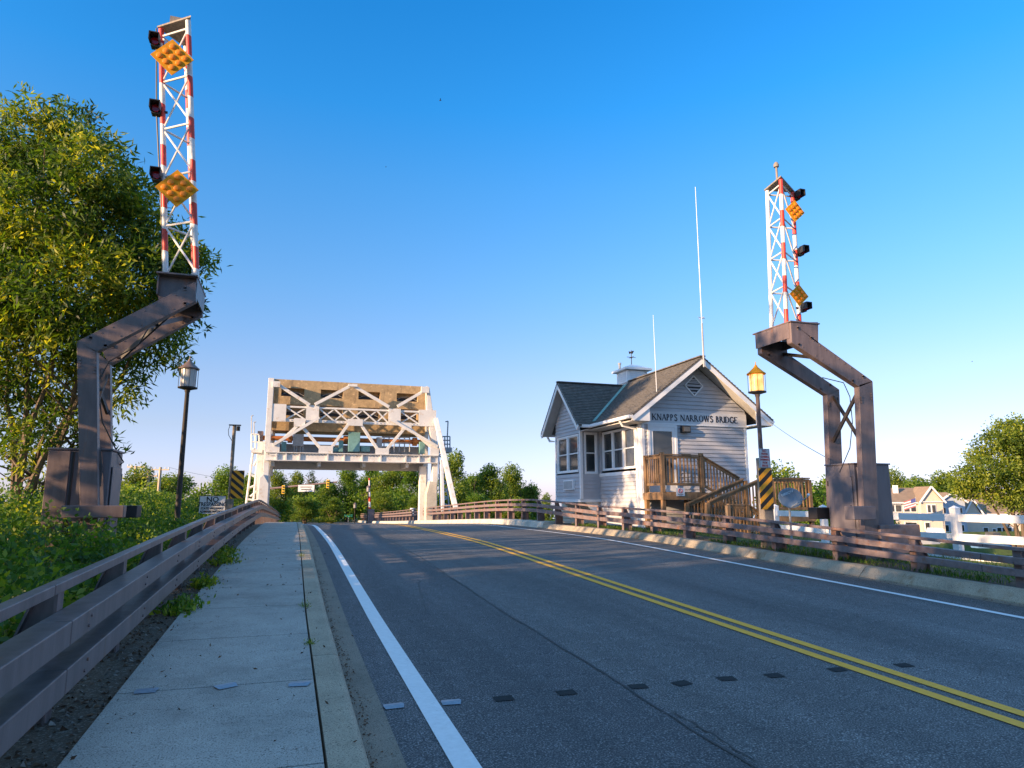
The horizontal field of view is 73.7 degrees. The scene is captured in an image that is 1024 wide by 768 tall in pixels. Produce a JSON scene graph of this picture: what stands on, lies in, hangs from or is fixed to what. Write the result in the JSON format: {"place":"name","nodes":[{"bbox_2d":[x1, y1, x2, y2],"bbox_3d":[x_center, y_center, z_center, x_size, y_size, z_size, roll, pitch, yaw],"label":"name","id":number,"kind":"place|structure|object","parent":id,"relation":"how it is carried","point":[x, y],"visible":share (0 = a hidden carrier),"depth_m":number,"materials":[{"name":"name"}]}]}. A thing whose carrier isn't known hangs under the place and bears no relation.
{"place":"outdoors","nodes":[
{"label":"outdoors","id":0,"kind":"place"},
{"bbox_2d":[57,522,324,767],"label":"sidewalk","id":1,"kind":"structure","parent":0,"point":[248,720],"depth_m":4.64,"materials":[{"name":"concrete"}]},
{"bbox_2d":[134,687,158,693],"bbox_3d":[-2.427,2.034,4.538,0.146,0.008,0.116,3,-10,-18],"label":"tape scrap","id":2,"kind":"object","parent":1,"relation":"on","point":[147,690],"visible":1,"depth_m":4.52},
{"bbox_2d":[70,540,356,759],"bbox_3d":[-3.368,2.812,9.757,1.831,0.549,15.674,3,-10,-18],"label":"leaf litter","id":3,"kind":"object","parent":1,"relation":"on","point":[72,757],"visible":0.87,"depth_m":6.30,"materials":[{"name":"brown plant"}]},
{"bbox_2d":[214,682,237,688],"bbox_3d":[-1.952,2.055,4.659,0.146,0.010,0.116,9,-13,-43],"label":"tape scrap","id":4,"kind":"object","parent":1,"relation":"on","point":[227,685],"visible":1,"depth_m":4.65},
{"bbox_2d":[288,681,310,685],"bbox_3d":[-1.468,2.069,4.721,0.146,0.008,0.116,2,-10,-10],"label":"tape scrap","id":5,"kind":"object","parent":1,"relation":"on","point":[302,683],"visible":1,"depth_m":4.71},
{"bbox_2d":[298,531,325,767],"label":"sidewalk bed","id":6,"kind":"object","parent":1,"relation":"attached to","point":[312,671],"depth_m":5.03,"materials":[{"name":"soil"}]},
{"bbox_2d":[0,512,1020,642],"bbox_3d":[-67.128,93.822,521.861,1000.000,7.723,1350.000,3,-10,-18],"label":"ground","id":7,"kind":"structure","parent":0,"point":[983,550],"depth_m":20.59,"materials":[{"name":"green plant"}]},
{"bbox_2d":[0,477,215,643],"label":"undergrowth","id":8,"kind":"object","parent":7,"relation":"on","point":[23,566],"visible":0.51,"depth_m":8.21,"materials":[{"name":"green plant"}]},
{"bbox_2d":[0,82,232,587],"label":"tree","id":9,"kind":"object","parent":7,"relation":"on","point":[78,245],"visible":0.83,"depth_m":16.63,"materials":[{"name":"green plant"}]},
{"bbox_2d":[37,15,205,601],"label":"barrier gate","id":10,"kind":"structure","parent":7,"relation":"on","point":[85,477],"depth_m":10.18,"materials":[{"name":"metal"}]},
{"bbox_2d":[0,523,262,767],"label":"gravel strip","id":11,"kind":"object","parent":7,"relation":"on","point":[39,738],"visible":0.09,"depth_m":4.57,"materials":[{"name":"gravel"}]},
{"bbox_2d":[4,541,236,767],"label":"bark chips","id":12,"kind":"object","parent":11,"relation":"on","point":[50,749],"visible":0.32,"depth_m":4.43,"materials":[{"name":"wood"}]},
{"bbox_2d":[10,540,235,767],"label":"pebbles","id":13,"kind":"object","parent":11,"relation":"on","point":[63,710],"visible":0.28,"depth_m":4.90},
{"bbox_2d":[149,592,215,617],"bbox_3d":[-3.563,2.396,7.344,0.617,0.307,0.927,3,-10,-18],"label":"weed clump","id":14,"kind":"object","parent":11,"relation":"on","point":[182,605],"visible":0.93,"depth_m":7.28,"materials":[{"name":"green plant"}]},
{"bbox_2d":[187,569,222,590],"bbox_3d":[-4.062,2.616,9.047,0.510,0.276,0.876,7,-12,-34],"label":"weed clump","id":15,"kind":"object","parent":11,"relation":"on","point":[198,583],"visible":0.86,"depth_m":8.97,"materials":[{"name":"green plant"}]},
{"bbox_2d":[203,549,245,566],"bbox_3d":[-4.814,2.933,11.465,0.709,0.293,1.354,3,-10,-18],"label":"weed clump","id":16,"kind":"object","parent":11,"relation":"on","point":[222,559],"visible":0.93,"depth_m":11.39,"materials":[{"name":"green plant"}]},
{"bbox_2d":[213,543,240,556],"bbox_3d":[-5.436,3.146,12.983,0.533,0.296,1.056,3,-10,-18],"label":"weed clump","id":17,"kind":"object","parent":11,"relation":"on","point":[226,548],"visible":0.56,"depth_m":12.86,"materials":[{"name":"green plant"}]},
{"bbox_2d":[120,462,154,494],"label":"broadleaf tree","id":18,"kind":"object","parent":7,"relation":"on","point":[132,479],"visible":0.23,"depth_m":61.57,"materials":[{"name":"green plant"}]},
{"bbox_2d":[0,500,280,756],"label":"guard railing","id":19,"kind":"object","parent":7,"relation":"on","point":[53,651],"visible":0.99,"depth_m":4.34,"materials":[{"name":"brown paint"}]},
{"bbox_2d":[124,479,163,498],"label":"broadleaf tree","id":20,"kind":"object","parent":7,"relation":"on","point":[139,487],"visible":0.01,"depth_m":49.57,"materials":[{"name":"green plant"}]},
{"bbox_2d":[152,467,169,490],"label":"utility pole","id":21,"kind":"object","parent":7,"relation":"on","point":[160,469],"visible":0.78,"depth_m":69.76,"materials":[{"name":"brown wood"}]},
{"bbox_2d":[150,472,196,499],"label":"broadleaf tree","id":22,"kind":"object","parent":7,"relation":"on","point":[170,482],"visible":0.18,"depth_m":74.39,"materials":[{"name":"green plant"}]},
{"bbox_2d":[174,356,199,523],"bbox_3d":[-7.441,1.694,15.392,0.452,4.755,0.451,3,-10,-18],"label":"street lamp","id":23,"kind":"object","parent":7,"relation":"on","point":[189,368],"visible":0.87,"depth_m":15.52,"materials":[{"name":"brown metal"}]},
{"bbox_2d":[185,482,226,512],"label":"broadleaf tree","id":24,"kind":"object","parent":7,"relation":"on","point":[201,491],"depth_m":51.97,"materials":[{"name":"green plant"}]},
{"bbox_2d":[198,496,225,514],"bbox_3d":[-8.574,4.236,19.405,0.744,2.095,0.072,3,-10,-18],"label":"warning sign","id":25,"kind":"object","parent":7,"relation":"on","point":[211,505],"visible":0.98,"depth_m":19.50,"materials":[{"name":"white"}]},
{"bbox_2d":[206,464,245,505],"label":"broadleaf tree","id":26,"kind":"object","parent":7,"relation":"on","point":[221,479],"visible":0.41,"depth_m":59.21,"materials":[{"name":"green plant"}]},
{"bbox_2d":[225,424,244,509],"bbox_3d":[-9.053,3.431,22.222,0.600,4.228,0.240,3,-10,-18],"label":"camera pole","id":27,"kind":"object","parent":7,"relation":"on","point":[236,484],"visible":0.64,"depth_m":22.20,"materials":[{"name":"black metal"}]},
{"bbox_2d":[234,473,256,504],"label":"broadleaf tree","id":28,"kind":"object","parent":7,"relation":"on","point":[245,485],"visible":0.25,"depth_m":65.22,"materials":[{"name":"green plant"}]},
{"bbox_2d":[269,469,293,520],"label":"broadleaf tree","id":29,"kind":"object","parent":7,"relation":"on","point":[278,481],"visible":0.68,"depth_m":83.15,"materials":[{"name":"green plant"}]},
{"bbox_2d":[284,470,307,521],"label":"broadleaf tree","id":30,"kind":"object","parent":7,"relation":"on","point":[297,478],"visible":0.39,"depth_m":89.36,"materials":[{"name":"green plant"}]},
{"bbox_2d":[270,480,336,493],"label":"signal mast","id":31,"kind":"object","parent":7,"relation":"on","point":[306,488],"visible":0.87,"depth_m":69.71,"materials":[{"name":"white metal"}]},
{"bbox_2d":[290,497,321,523],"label":"broadleaf tree","id":32,"kind":"object","parent":7,"relation":"on","point":[307,510],"visible":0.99,"depth_m":75.15,"materials":[{"name":"green plant"}]},
{"bbox_2d":[303,470,318,520],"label":"broadleaf tree","id":33,"kind":"object","parent":7,"relation":"on","point":[311,478],"visible":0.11,"depth_m":95.58,"materials":[{"name":"green plant"}]},
{"bbox_2d":[312,478,339,519],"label":"broadleaf tree","id":34,"kind":"object","parent":7,"relation":"on","point":[324,492],"visible":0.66,"depth_m":84.83,"materials":[{"name":"green plant"}]},
{"bbox_2d":[316,497,345,523],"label":"broadleaf tree","id":35,"kind":"object","parent":7,"relation":"on","point":[332,507],"visible":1,"depth_m":73.45,"materials":[{"name":"green plant"}]},
{"bbox_2d":[297,522,369,767],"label":"kerb","id":36,"kind":"structure","parent":7,"relation":"on","point":[340,732],"depth_m":4.69,"materials":[{"name":"concrete"}]},
{"bbox_2d":[332,470,363,521],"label":"broadleaf tree","id":37,"kind":"object","parent":7,"relation":"on","point":[349,489],"visible":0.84,"depth_m":86.69,"materials":[{"name":"green plant"}]},
{"bbox_2d":[353,471,382,519],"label":"broadleaf tree","id":38,"kind":"object","parent":7,"relation":"on","point":[364,483],"visible":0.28,"depth_m":90.98,"materials":[{"name":"green plant"}]},
{"bbox_2d":[368,478,374,522],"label":"crossing gate","id":39,"kind":"structure","parent":7,"relation":"on","point":[371,515],"depth_m":71.82,"materials":[{"name":"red metal"}]},
{"bbox_2d":[363,490,396,514],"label":"bush","id":40,"kind":"object","parent":7,"relation":"on","point":[383,502],"visible":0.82,"depth_m":75.45,"materials":[{"name":"green plant"}]},
{"bbox_2d":[363,471,406,512],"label":"broadleaf tree","id":41,"kind":"object","parent":7,"relation":"on","point":[391,479],"visible":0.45,"depth_m":84.55,"materials":[{"name":"green plant"}]},
{"bbox_2d":[393,471,418,514],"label":"broadleaf tree","id":42,"kind":"object","parent":7,"relation":"on","point":[412,479],"visible":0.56,"depth_m":83.04,"materials":[{"name":"green plant"}]},
{"bbox_2d":[404,495,417,513],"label":"broadleaf tree","id":43,"kind":"object","parent":7,"relation":"on","point":[413,503],"visible":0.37,"depth_m":73.37,"materials":[{"name":"green plant"}]},
{"bbox_2d":[270,485,554,522],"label":"scrub","id":44,"kind":"object","parent":7,"relation":"on","point":[350,510],"visible":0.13,"depth_m":83.21,"materials":[{"name":"green plant"}]},
{"bbox_2d":[437,494,457,519],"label":"broadleaf tree","id":45,"kind":"object","parent":7,"relation":"on","point":[446,501],"visible":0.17,"depth_m":71.04,"materials":[{"name":"green plant"}]},
{"bbox_2d":[437,447,474,519],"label":"broadleaf tree","id":46,"kind":"object","parent":7,"relation":"on","point":[455,465],"visible":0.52,"depth_m":77.14,"materials":[{"name":"green plant"}]},
{"bbox_2d":[456,469,488,500],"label":"broadleaf tree","id":47,"kind":"object","parent":7,"relation":"on","point":[471,482],"visible":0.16,"depth_m":84.86,"materials":[{"name":"green plant"}]},
{"bbox_2d":[457,492,501,518],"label":"bush","id":48,"kind":"object","parent":7,"relation":"on","point":[476,497],"visible":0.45,"depth_m":69.39,"materials":[{"name":"green plant"}]},
{"bbox_2d":[473,462,511,517],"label":"broadleaf tree","id":49,"kind":"object","parent":7,"relation":"on","point":[491,488],"visible":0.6,"depth_m":79.05,"materials":[{"name":"green plant"}]},
{"bbox_2d":[499,461,526,507],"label":"broadleaf tree","id":50,"kind":"object","parent":7,"relation":"on","point":[513,478],"visible":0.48,"depth_m":84.86,"materials":[{"name":"green plant"}]},
{"bbox_2d":[493,496,533,519],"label":"bush","id":51,"kind":"object","parent":7,"relation":"on","point":[517,514],"visible":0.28,"depth_m":69.36,"materials":[{"name":"green plant"}]},
{"bbox_2d":[516,480,541,519],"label":"broadleaf tree","id":52,"kind":"object","parent":7,"relation":"on","point":[529,491],"visible":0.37,"depth_m":82.86,"materials":[{"name":"green plant"}]},
{"bbox_2d":[541,492,554,519],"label":"broadleaf tree","id":53,"kind":"object","parent":7,"relation":"on","point":[545,497],"visible":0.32,"depth_m":69.70,"materials":[{"name":"green plant"}]},
{"bbox_2d":[540,350,773,531],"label":"bridge house","id":54,"kind":"structure","parent":7,"relation":"on","point":[608,437],"depth_m":23.52,"materials":[{"name":"grey"}]},
{"bbox_2d":[557,436,567,473],"bbox_3d":[2.003,2.799,26.785,0.090,1.410,1.040,3,-10,-18],"label":"window","id":55,"kind":"structure","parent":54,"relation":"in","point":[562,468],"depth_m":26.92,"materials":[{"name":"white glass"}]},
{"bbox_2d":[567,434,578,472],"bbox_3d":[2.329,2.630,25.796,0.090,1.410,1.050,3,-10,-18],"label":"window","id":56,"kind":"structure","parent":54,"relation":"in","point":[572,440],"depth_m":25.89,"materials":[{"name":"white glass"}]},
{"bbox_2d":[583,432,597,473],"bbox_3d":[2.904,2.557,25.278,0.530,1.540,0.090,3,-10,-18],"label":"window","id":57,"kind":"structure","parent":54,"relation":"in","point":[590,438],"depth_m":25.28,"materials":[{"name":"white glass"}]},
{"bbox_2d":[602,431,612,470],"bbox_3d":[3.484,2.432,24.754,0.090,1.410,0.820,3,-10,-18],"label":"window","id":58,"kind":"structure","parent":54,"relation":"in","point":[607,461],"depth_m":24.85,"materials":[{"name":"white glass"}]},
{"bbox_2d":[612,428,623,469],"bbox_3d":[3.740,2.299,23.976,0.090,1.410,0.820,3,-10,-18],"label":"window","id":59,"kind":"structure","parent":54,"relation":"in","point":[617,435],"depth_m":24.06,"materials":[{"name":"white glass"}]},
{"bbox_2d":[622,426,635,468],"bbox_3d":[4.003,2.163,23.179,0.090,1.410,0.860,3,-10,-18],"label":"window","id":60,"kind":"structure","parent":54,"relation":"in","point":[629,457],"depth_m":23.26,"materials":[{"name":"white glass"}]},
{"bbox_2d":[650,427,676,491],"bbox_3d":[4.994,2.497,22.521,0.940,2.170,0.080,3,-10,-18],"label":"door","id":61,"kind":"structure","parent":54,"relation":"in","point":[662,439],"depth_m":22.59,"materials":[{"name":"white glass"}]},
{"bbox_2d":[695,187,704,366],"bbox_3d":[6.410,-3.728,23.335,0.213,6.418,0.241,-4,-10,23],"label":"radio antenna","id":62,"kind":"object","parent":54,"relation":"on","point":[701,317],"visible":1,"depth_m":23.08,"materials":[{"name":"white metal"}]},
{"bbox_2d":[360,499,1023,587],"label":"guard railing","id":63,"kind":"object","parent":7,"relation":"on","point":[917,557],"visible":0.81,"depth_m":14.39,"materials":[{"name":"brown wood"}]},
{"bbox_2d":[643,452,815,533],"bbox_3d":[6.736,3.972,21.265,4.320,3.640,2.900,3,-10,-18],"label":"deck stair","id":64,"kind":"object","parent":7,"relation":"on","point":[727,507],"visible":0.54,"depth_m":21.14,"materials":[{"name":"wood"}]},
{"bbox_2d":[676,488,684,495],"bbox_3d":[5.202,3.334,21.080,0.300,0.250,0.022,3,-10,-18],"label":"notice plate","id":65,"kind":"object","parent":64,"relation":"attached to","point":[680,491],"visible":1,"depth_m":21.08,"materials":[{"name":"white"}]},
{"bbox_2d":[746,362,766,450],"bbox_3d":[5.636,1.593,15.452,0.430,4.275,0.430,3,-10,-18],"label":"street lamp","id":66,"kind":"object","parent":7,"relation":"on","point":[755,374],"visible":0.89,"depth_m":15.59,"materials":[{"name":"metal"}]},
{"bbox_2d":[752,459,804,524],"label":"broadleaf tree","id":67,"kind":"object","parent":7,"relation":"on","point":[787,471],"visible":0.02,"depth_m":70.03,"materials":[{"name":"green plant"}]},
{"bbox_2d":[538,524,1023,604],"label":"kerb","id":68,"kind":"structure","parent":7,"relation":"on","point":[985,590],"depth_m":12.07,"materials":[{"name":"concrete"}]},
{"bbox_2d":[560,523,1017,587],"bbox_3d":[7.359,3.055,9.373,1.414,1.150,54.014,3,-10,-18],"label":"soil strip","id":69,"kind":"object","parent":7,"relation":"on","point":[883,565],"visible":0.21,"depth_m":12.10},
{"bbox_2d":[756,458,773,547],"bbox_3d":[5.578,2.688,15.102,0.350,2.100,0.232,3,-10,-18],"label":"marker post","id":70,"kind":"object","parent":69,"relation":"on","point":[765,493],"visible":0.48,"depth_m":15.04,"materials":[{"name":"metal"}]},
{"bbox_2d":[758,449,770,467],"bbox_3d":[5.611,1.649,15.170,0.283,0.420,0.016,3,-10,-18],"label":"prohibition sign","id":71,"kind":"object","parent":70,"relation":"attached to","point":[764,458],"visible":1,"depth_m":15.16,"materials":[{"name":"white"}]},
{"bbox_2d":[778,488,809,545],"bbox_3d":[6.708,3.234,16.107,0.707,1.560,0.314,-6,-11,31],"label":"satellite dish","id":72,"kind":"object","parent":7,"relation":"on","point":[789,498],"visible":0.99,"depth_m":16.25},
{"bbox_2d":[776,471,829,526],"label":"broadleaf tree","id":73,"kind":"object","parent":7,"relation":"on","point":[819,500],"visible":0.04,"depth_m":60.28,"materials":[{"name":"green plant"}]},
{"bbox_2d":[812,473,825,494],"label":"broadleaf tree","id":74,"kind":"object","parent":7,"relation":"on","point":[822,482],"visible":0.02,"depth_m":65.50,"materials":[{"name":"green plant"}]},
{"bbox_2d":[752,162,920,561],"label":"barrier gate","id":75,"kind":"structure","parent":7,"relation":"on","point":[858,495],"depth_m":13.18,"materials":[{"name":"metal"}]},
{"bbox_2d":[773,504,1023,562],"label":"white fence","id":76,"kind":"object","parent":7,"relation":"on","point":[955,517],"visible":0.34,"depth_m":13.90,"materials":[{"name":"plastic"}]},
{"bbox_2d":[889,465,910,487],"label":"broadleaf tree","id":77,"kind":"object","parent":7,"relation":"on","point":[896,480],"visible":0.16,"depth_m":109.47,"materials":[{"name":"green plant"}]},
{"bbox_2d":[904,497,916,512],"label":"flag","id":78,"kind":"object","parent":7,"relation":"on","point":[910,503],"visible":0.88,"depth_m":95.97,"materials":[{"name":"multicoloured fabric"}]},
{"bbox_2d":[904,474,930,482],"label":"broadleaf tree","id":79,"kind":"object","parent":7,"relation":"on","point":[919,478],"visible":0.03,"depth_m":149.40,"materials":[{"name":"green plant"}]},
{"bbox_2d":[891,485,946,531],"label":"house","id":80,"kind":"structure","parent":7,"relation":"on","point":[930,500],"depth_m":100.39,"materials":[{"name":"beige"}]},
{"bbox_2d":[902,476,947,491],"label":"broadleaf tree","id":81,"kind":"object","parent":7,"relation":"on","point":[914,483],"visible":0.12,"depth_m":138.96,"materials":[{"name":"green plant"}]},
{"bbox_2d":[926,528,944,542],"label":"motor boat","id":82,"kind":"object","parent":7,"relation":"on","point":[939,530],"visible":0.19,"depth_m":65.70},
{"bbox_2d":[924,469,963,491],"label":"broadleaf tree","id":83,"kind":"object","parent":7,"relation":"on","point":[941,479],"visible":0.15,"depth_m":138.47,"materials":[{"name":"green plant"}]},
{"bbox_2d":[938,492,968,531],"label":"house","id":84,"kind":"structure","parent":7,"relation":"on","point":[959,503],"depth_m":108.87,"materials":[{"name":"blue"}]},
{"bbox_2d":[943,411,1023,547],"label":"spreading tree","id":85,"kind":"object","parent":7,"relation":"on","point":[1007,441],"visible":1,"depth_m":47.56,"materials":[{"name":"green plant"}]},
{"bbox_2d":[961,493,1021,531],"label":"house","id":86,"kind":"structure","parent":7,"relation":"on","point":[973,508],"depth_m":112.25,"materials":[{"name":"blue"}]},
{"bbox_2d":[971,532,1011,547],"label":"motor boat","id":87,"kind":"object","parent":7,"relation":"on","point":[993,533],"visible":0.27,"depth_m":61.68,"materials":[{"name":"white plastic"}]},
{"bbox_2d":[0,0,1023,503],"label":"sky","id":88,"kind":"structure","parent":0,"point":[513,234],"materials":[{"name":"blue"}]},
{"bbox_2d":[302,522,1023,767],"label":"road","id":89,"kind":"structure","parent":0,"point":[473,651],"depth_m":6.20,"materials":[{"name":"asphalt"}]},
{"bbox_2d":[303,525,406,767],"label":"gutter","id":90,"kind":"object","parent":89,"relation":"on","point":[377,726],"visible":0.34,"depth_m":5.17,"materials":[{"name":"concrete"}]},
{"bbox_2d":[303,524,481,767],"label":"edge line","id":91,"kind":"object","parent":89,"relation":"on","point":[457,750],"visible":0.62,"depth_m":5.18,"materials":[{"name":"white paint"}]},
{"bbox_2d":[383,702,403,708],"bbox_3d":[-0.819,2.228,4.736,0.145,0.008,0.123,3,-10,-18],"label":"tape scrap","id":92,"kind":"object","parent":89,"relation":"on","point":[394,705],"visible":1,"depth_m":4.73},
{"bbox_2d":[441,699,460,704],"bbox_3d":[-0.427,2.245,4.827,0.147,0.008,0.118,3,-10,-18],"label":"tape scrap","id":93,"kind":"object","parent":89,"relation":"on","point":[450,701],"visible":1,"depth_m":4.82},
{"bbox_2d":[352,519,554,527],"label":"parapet kerb","id":94,"kind":"structure","parent":89,"relation":"on","point":[529,523],"depth_m":32.81,"materials":[{"name":"concrete"}]},
{"bbox_2d":[493,695,514,700],"bbox_3d":[-0.059,2.265,4.926,0.152,0.003,0.113,3,-10,-18],"label":"road patch","id":95,"kind":"object","parent":89,"relation":"on","point":[503,698],"visible":1,"depth_m":4.92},
{"bbox_2d":[366,531,757,767],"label":"road seam","id":96,"kind":"object","parent":89,"relation":"on","point":[731,752],"visible":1,"depth_m":5.21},
{"bbox_2d":[555,689,577,694],"bbox_3d":[0.406,2.291,5.075,0.148,0.004,0.115,3,-10,-18],"label":"road patch","id":97,"kind":"object","parent":89,"relation":"on","point":[566,692],"visible":1,"depth_m":5.07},
{"bbox_2d":[628,683,648,688],"bbox_3d":[0.971,2.320,5.245,0.150,0.004,0.110,3,-10,-15],"label":"road patch","id":98,"kind":"object","parent":89,"relation":"on","point":[636,686],"visible":1,"depth_m":5.24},
{"bbox_2d":[312,544,1019,767],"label":"grit","id":99,"kind":"object","parent":89,"relation":"on","point":[372,762],"visible":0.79,"depth_m":5.94,"materials":[{"name":"gravel"}]},
{"bbox_2d":[332,523,1023,727],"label":"line","id":100,"kind":"object","parent":89,"relation":"on","point":[941,697],"visible":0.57,"depth_m":6.22,"materials":[{"name":"yellow paint"}]},
{"bbox_2d":[334,523,1023,715],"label":"line","id":101,"kind":"object","parent":89,"relation":"on","point":[957,692],"visible":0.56,"depth_m":6.49,"materials":[{"name":"yellow paint"}]},
{"bbox_2d":[670,680,692,685],"bbox_3d":[1.329,2.337,5.340,0.150,0.004,0.110,6,-11,-31],"label":"road patch","id":102,"kind":"object","parent":89,"relation":"on","point":[681,682],"visible":1,"depth_m":5.35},
{"bbox_2d":[353,522,1023,618],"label":"edge line","id":103,"kind":"object","parent":89,"relation":"on","point":[817,578],"visible":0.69,"depth_m":10.83,"materials":[{"name":"white paint"}]},
{"bbox_2d":[359,522,1023,606],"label":"gutter","id":104,"kind":"object","parent":89,"relation":"on","point":[963,595],"visible":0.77,"depth_m":11.94,"materials":[{"name":"concrete"}]},
{"bbox_2d":[674,711,755,760],"bbox_3d":[1.246,2.184,4.265,0.049,0.026,0.874,3,-10,-18],"label":"road crack","id":105,"kind":"object","parent":89,"relation":"on","point":[695,723],"visible":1,"depth_m":4.29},
{"bbox_2d":[572,522,1014,584],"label":"grass","id":106,"kind":"structure","parent":0,"point":[855,559],"depth_m":13.15,"materials":[{"name":"green plant"}]},
{"label":"water","id":107,"kind":"structure","parent":0,"visible":0},
{"bbox_2d":[245,378,457,520],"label":"bridge tower","id":108,"kind":"structure","parent":107,"relation":"in","point":[297,410],"depth_m":46.34,"materials":[{"name":"metal"}]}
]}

